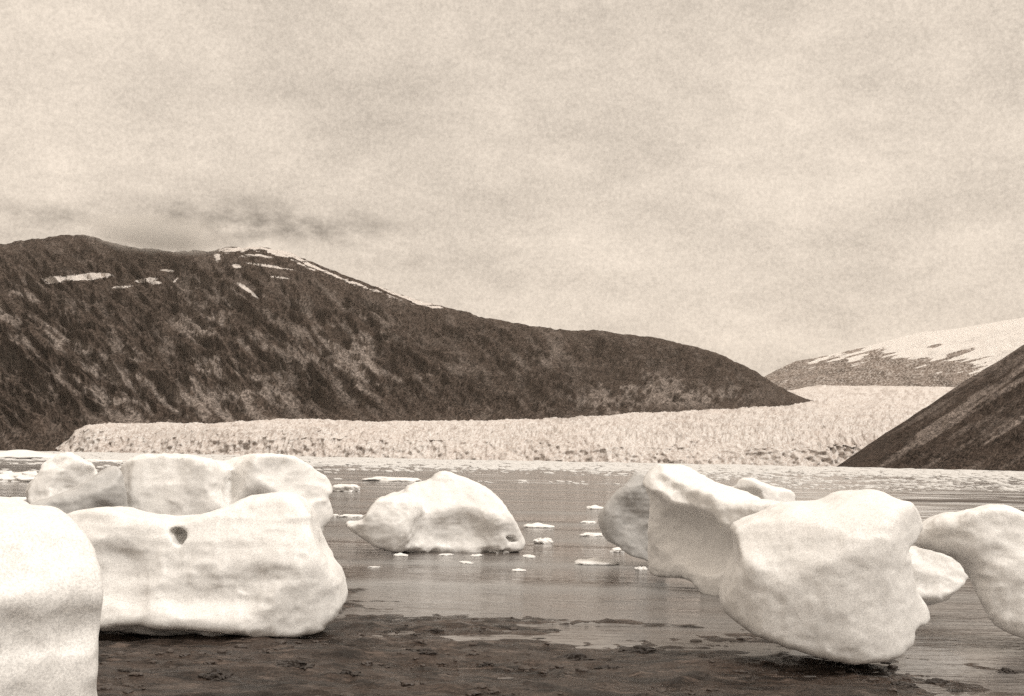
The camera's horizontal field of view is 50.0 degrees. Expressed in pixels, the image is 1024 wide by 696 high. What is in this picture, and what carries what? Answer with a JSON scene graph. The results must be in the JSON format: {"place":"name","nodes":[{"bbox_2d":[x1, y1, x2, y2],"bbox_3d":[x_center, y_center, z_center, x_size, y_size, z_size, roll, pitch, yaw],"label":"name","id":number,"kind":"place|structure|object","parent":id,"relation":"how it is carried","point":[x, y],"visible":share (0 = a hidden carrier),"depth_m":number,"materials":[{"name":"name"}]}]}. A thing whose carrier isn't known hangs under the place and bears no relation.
{"place":"outdoors","nodes":[
{"label":"outdoors","id":0,"kind":"place"},
{"bbox_2d":[0,235,812,450],"bbox_3d":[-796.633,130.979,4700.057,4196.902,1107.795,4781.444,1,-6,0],"label":"mountain","id":1,"kind":"structure","parent":0,"point":[94,330],"depth_m":3669.70,"materials":[{"name":"black stone"}]},
{"bbox_2d":[56,385,954,466],"bbox_3d":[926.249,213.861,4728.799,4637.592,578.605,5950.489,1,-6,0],"label":"glacier","id":2,"kind":"object","parent":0,"point":[834,425],"visible":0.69,"depth_m":2177.70,"materials":[{"name":"white ice"}]},
{"bbox_2d":[0,455,1023,695],"bbox_3d":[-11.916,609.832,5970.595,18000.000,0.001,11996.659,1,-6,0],"label":"water","id":3,"kind":"structure","parent":0,"point":[957,632],"depth_m":17.95,"materials":[{"name":"grey liquid"}]},
{"bbox_2d":[0,471,37,481],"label":"ice floe","id":4,"kind":"object","parent":3,"relation":"on","point":[11,476],"visible":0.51,"depth_m":70.18,"materials":[{"name":"white ice"}]},
{"bbox_2d":[0,450,57,458],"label":"ice floe","id":5,"kind":"object","parent":3,"relation":"on","point":[22,454],"visible":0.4,"depth_m":260.66,"materials":[{"name":"white ice"}]},
{"bbox_2d":[87,459,123,461],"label":"ice floe","id":6,"kind":"object","parent":3,"relation":"on","point":[97,460],"visible":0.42,"depth_m":216.13,"materials":[{"name":"white ice"}]},
{"bbox_2d":[121,453,332,532],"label":"iceberg","id":7,"kind":"object","parent":3,"relation":"in","point":[176,484],"visible":0.39,"depth_m":15.95,"materials":[{"name":"white ice"}]},
{"bbox_2d":[332,484,359,491],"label":"ice floe","id":8,"kind":"object","parent":3,"relation":"on","point":[346,488],"visible":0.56,"depth_m":62.77,"materials":[{"name":"white ice"}]},
{"bbox_2d":[339,514,363,516],"bbox_3d":[-5.390,5.620,36.727,0.862,0.134,0.449,4,-7,-28],"label":"ice floe","id":9,"kind":"object","parent":3,"relation":"on","point":[350,515],"visible":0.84,"depth_m":36.59,"materials":[{"name":"white ice"}]},
{"bbox_2d":[362,476,421,481],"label":"ice floe","id":10,"kind":"object","parent":3,"relation":"on","point":[397,479],"visible":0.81,"depth_m":92.76,"materials":[{"name":"white ice"}]},
{"bbox_2d":[393,553,407,555],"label":"ice floe","id":11,"kind":"object","parent":3,"relation":"on","point":[399,554],"visible":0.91,"depth_m":22.39,"materials":[{"name":"white ice"}]},
{"bbox_2d":[346,471,525,552],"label":"iceberg","id":12,"kind":"object","parent":3,"relation":"on","point":[443,511],"visible":0.91,"depth_m":23.63,"materials":[{"name":"white ice"}]},
{"bbox_2d":[459,561,473,563],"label":"ice floe","id":13,"kind":"object","parent":3,"relation":"on","point":[467,562],"visible":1,"depth_m":21.13,"materials":[{"name":"white ice"}]},
{"bbox_2d":[487,549,509,552],"bbox_3d":[-0.279,4.413,23.763,0.553,0.176,0.376,3,-6,-17],"label":"ice floe","id":14,"kind":"object","parent":3,"relation":"on","point":[504,551],"visible":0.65,"depth_m":23.65,"materials":[{"name":"white ice"}]},
{"bbox_2d":[0,451,1023,519],"bbox_3d":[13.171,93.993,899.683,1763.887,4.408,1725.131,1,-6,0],"label":"brash ice","id":15,"kind":"structure","parent":3,"relation":"on","point":[924,474],"depth_m":307.80,"materials":[{"name":"white ice"}]},
{"bbox_2d":[511,568,525,570],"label":"ice floe","id":16,"kind":"object","parent":3,"relation":"on","point":[517,569],"visible":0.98,"depth_m":19.88,"materials":[{"name":"white ice"}]},
{"bbox_2d":[522,554,535,557],"bbox_3d":[0.354,4.331,22.829,0.280,0.060,0.538,2,-6,-7],"label":"ice floe","id":17,"kind":"object","parent":3,"relation":"on","point":[529,556],"visible":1,"depth_m":22.70,"materials":[{"name":"white ice"}]},
{"bbox_2d":[523,523,553,527],"bbox_3d":[0.788,5.352,33.002,0.984,0.203,0.708,1,-6,0],"label":"ice floe","id":18,"kind":"object","parent":3,"relation":"on","point":[537,525],"visible":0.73,"depth_m":32.76,"materials":[{"name":"white ice"}]},
{"bbox_2d":[533,538,552,543],"bbox_3d":[0.750,4.735,26.764,0.623,0.231,0.423,6,-8,-40],"label":"ice floe","id":19,"kind":"object","parent":3,"relation":"on","point":[543,540],"visible":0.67,"depth_m":26.70,"materials":[{"name":"white ice"}]},
{"bbox_2d":[579,521,596,522],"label":"ice floe","id":20,"kind":"object","parent":3,"relation":"on","point":[588,522],"visible":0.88,"depth_m":35.75,"materials":[{"name":"white ice"}]},
{"bbox_2d":[579,532,602,535],"bbox_3d":[2.176,5.043,29.624,0.803,0.143,0.418,4,-6,-23],"label":"ice floe","id":21,"kind":"object","parent":3,"relation":"on","point":[591,534],"visible":0.78,"depth_m":29.48,"materials":[{"name":"white ice"}]},
{"bbox_2d":[586,505,602,508],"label":"ice floe","id":22,"kind":"object","parent":3,"relation":"on","point":[594,507],"visible":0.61,"depth_m":46.26,"materials":[{"name":"white ice"}]},
{"bbox_2d":[574,558,618,564],"bbox_3d":[1.649,4.210,21.581,0.932,0.176,0.671,2,-6,-6],"label":"ice floe","id":23,"kind":"object","parent":3,"relation":"on","point":[594,561],"visible":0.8,"depth_m":21.37,"materials":[{"name":"white ice"}]},
{"bbox_2d":[609,547,623,551],"bbox_3d":[2.362,4.547,24.602,0.299,0.153,0.485,-3,-7,38],"label":"ice floe","id":24,"kind":"object","parent":3,"relation":"on","point":[617,549],"visible":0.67,"depth_m":24.47,"materials":[{"name":"white ice"}]},
{"bbox_2d":[598,471,649,561],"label":"iceberg","id":25,"kind":"object","parent":3,"relation":"on","point":[623,517],"visible":0.64,"depth_m":21.22,"materials":[{"name":"white ice"}]},
{"bbox_2d":[634,566,647,569],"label":"ice floe","id":26,"kind":"object","parent":3,"relation":"on","point":[640,568],"visible":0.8,"depth_m":20.49,"materials":[{"name":"white ice"}]},
{"bbox_2d":[643,464,780,595],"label":"iceberg","id":27,"kind":"object","parent":3,"relation":"on","point":[694,515],"visible":0.58,"depth_m":17.45,"materials":[{"name":"white ice"}]},
{"bbox_2d":[732,477,794,501],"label":"iceberg","id":28,"kind":"object","parent":3,"relation":"on","point":[758,488],"visible":0.36,"depth_m":20.43,"materials":[{"name":"white ice"}]},
{"bbox_2d":[909,546,967,604],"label":"iceberg","id":29,"kind":"object","parent":3,"relation":"on","point":[939,577],"visible":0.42,"depth_m":14.51,"materials":[{"name":"white ice"}]},
{"bbox_2d":[900,499,1023,502],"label":"sandbar","id":30,"kind":"structure","parent":3,"relation":"on","point":[968,500],"depth_m":66.04,"materials":[{"name":"sand"}]},
{"bbox_2d":[914,504,1023,638],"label":"iceberg","id":31,"kind":"object","parent":3,"relation":"on","point":[983,545],"visible":0.96,"depth_m":12.00,"materials":[{"name":"white ice"}]},
{"bbox_2d":[995,667,1023,673],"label":"seaweed clump","id":32,"kind":"object","parent":3,"relation":"on","point":[1003,670],"visible":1,"depth_m":10.86,"materials":[{"name":"brown plant"}]},
{"bbox_2d":[0,0,1023,376],"label":"sky","id":33,"kind":"structure","parent":0,"point":[765,186],"materials":[{"name":"beige"}]},
{"bbox_2d":[97,588,998,695],"bbox_3d":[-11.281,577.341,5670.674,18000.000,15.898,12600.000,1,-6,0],"label":"beach","id":34,"kind":"structure","parent":0,"point":[678,672],"depth_m":10.38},
{"bbox_2d":[0,497,102,695],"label":"iceberg","id":35,"kind":"object","parent":34,"relation":"on","point":[51,591],"visible":1,"depth_m":5.51,"materials":[{"name":"white ice"}]},
{"bbox_2d":[25,452,97,503],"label":"iceberg","id":36,"kind":"object","parent":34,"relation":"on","point":[60,473],"visible":0.5,"depth_m":18.88,"materials":[{"name":"white ice"}]},
{"bbox_2d":[31,466,127,513],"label":"iceberg","id":37,"kind":"object","parent":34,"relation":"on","point":[105,487],"visible":0.38,"depth_m":14.98,"materials":[{"name":"white ice"}]},
{"bbox_2d":[117,667,143,671],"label":"seaweed clump","id":38,"kind":"object","parent":34,"relation":"on","point":[130,669],"visible":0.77,"depth_m":9.54,"materials":[{"name":"brown plant"}]},
{"bbox_2d":[67,491,347,637],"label":"iceberg","id":39,"kind":"object","parent":34,"relation":"on","point":[264,565],"visible":0.84,"depth_m":11.69,"materials":[{"name":"white ice"}]},
{"bbox_2d":[198,668,240,680],"bbox_3d":[-2.528,2.834,9.499,0.368,0.125,0.276,3,-6,-18],"label":"seaweed clump","id":40,"kind":"object","parent":34,"relation":"on","point":[216,674],"visible":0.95,"depth_m":9.46,"materials":[{"name":"brown plant"}]},
{"bbox_2d":[276,660,314,668],"bbox_3d":[-1.981,2.866,9.961,0.368,0.085,0.323,1,-6,0],"label":"seaweed clump","id":41,"kind":"object","parent":34,"relation":"on","point":[299,664],"visible":1,"depth_m":9.93,"materials":[{"name":"brown plant"}]},
{"bbox_2d":[339,669,363,675],"bbox_3d":[-1.422,2.889,9.766,0.220,0.065,0.193,1,-6,0],"label":"seaweed clump","id":42,"kind":"object","parent":34,"relation":"on","point":[350,672],"visible":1,"depth_m":9.74,"materials":[{"name":"plant"}]},
{"bbox_2d":[412,647,444,654],"bbox_3d":[-0.835,3.005,10.882,0.280,0.069,0.245,4,-6,-26],"label":"seaweed clump","id":43,"kind":"object","parent":34,"relation":"on","point":[427,650],"visible":1,"depth_m":10.83,"materials":[{"name":"plant"}]},
{"bbox_2d":[425,628,443,632],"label":"seaweed clump","id":44,"kind":"object","parent":34,"relation":"on","point":[434,630],"visible":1,"depth_m":12.64,"materials":[{"name":"plant"}]},
{"bbox_2d":[478,661,493,666],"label":"seaweed clump","id":45,"kind":"object","parent":34,"relation":"on","point":[486,663],"visible":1,"depth_m":10.54,"materials":[{"name":"plant"}]},
{"bbox_2d":[97,616,942,695],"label":"pebbles","id":46,"kind":"object","parent":34,"relation":"on","point":[410,683],"visible":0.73,"depth_m":10.35,"materials":[{"name":"stone"}]},
{"bbox_2d":[557,652,594,660],"bbox_3d":[0.634,3.095,10.961,0.378,0.124,0.332,0,-6,14],"label":"seaweed clump","id":47,"kind":"object","parent":34,"relation":"on","point":[575,656],"visible":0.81,"depth_m":10.93,"materials":[{"name":"plant"}]},
{"bbox_2d":[594,664,621,668],"bbox_3d":[0.919,3.061,10.495,0.263,0.072,0.199,6,-8,-40],"label":"seaweed clump","id":48,"kind":"object","parent":34,"relation":"on","point":[605,666],"visible":0.82,"depth_m":10.45,"materials":[{"name":"brown plant"}]},
{"bbox_2d":[618,645,654,652],"bbox_3d":[1.316,3.208,11.681,0.373,0.103,0.336,5,-7,-32],"label":"seaweed clump","id":49,"kind":"object","parent":34,"relation":"on","point":[640,648],"visible":0.94,"depth_m":11.64,"materials":[{"name":"brown plant"}]},
{"bbox_2d":[719,489,929,664],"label":"iceberg","id":50,"kind":"object","parent":34,"relation":"on","point":[830,576],"visible":1,"depth_m":10.61,"materials":[{"name":"white ice"}]},
{"bbox_2d":[891,681,919,687],"bbox_3d":[3.608,3.092,10.080,0.227,0.057,0.227,-4,-8,43],"label":"seaweed clump","id":51,"kind":"object","parent":34,"relation":"on","point":[903,683],"visible":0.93,"depth_m":10.04,"materials":[{"name":"brown plant"}]},
{"bbox_2d":[922,678,949,682],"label":"seaweed clump","id":52,"kind":"object","parent":34,"relation":"on","point":[935,680],"visible":0.99,"depth_m":10.27,"materials":[{"name":"brown plant"}]},
{"bbox_2d":[764,317,1023,390],"bbox_3d":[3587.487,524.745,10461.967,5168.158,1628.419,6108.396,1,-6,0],"label":"mountain","id":53,"kind":"structure","parent":0,"point":[950,358],"depth_m":8519.70,"materials":[{"name":"white snow"}]},
{"bbox_2d":[836,345,1023,470],"bbox_3d":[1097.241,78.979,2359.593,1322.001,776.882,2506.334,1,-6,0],"label":"mountain","id":54,"kind":"structure","parent":0,"point":[975,422],"depth_m":1547.16,"materials":[{"name":"brown stone"}]}
]}

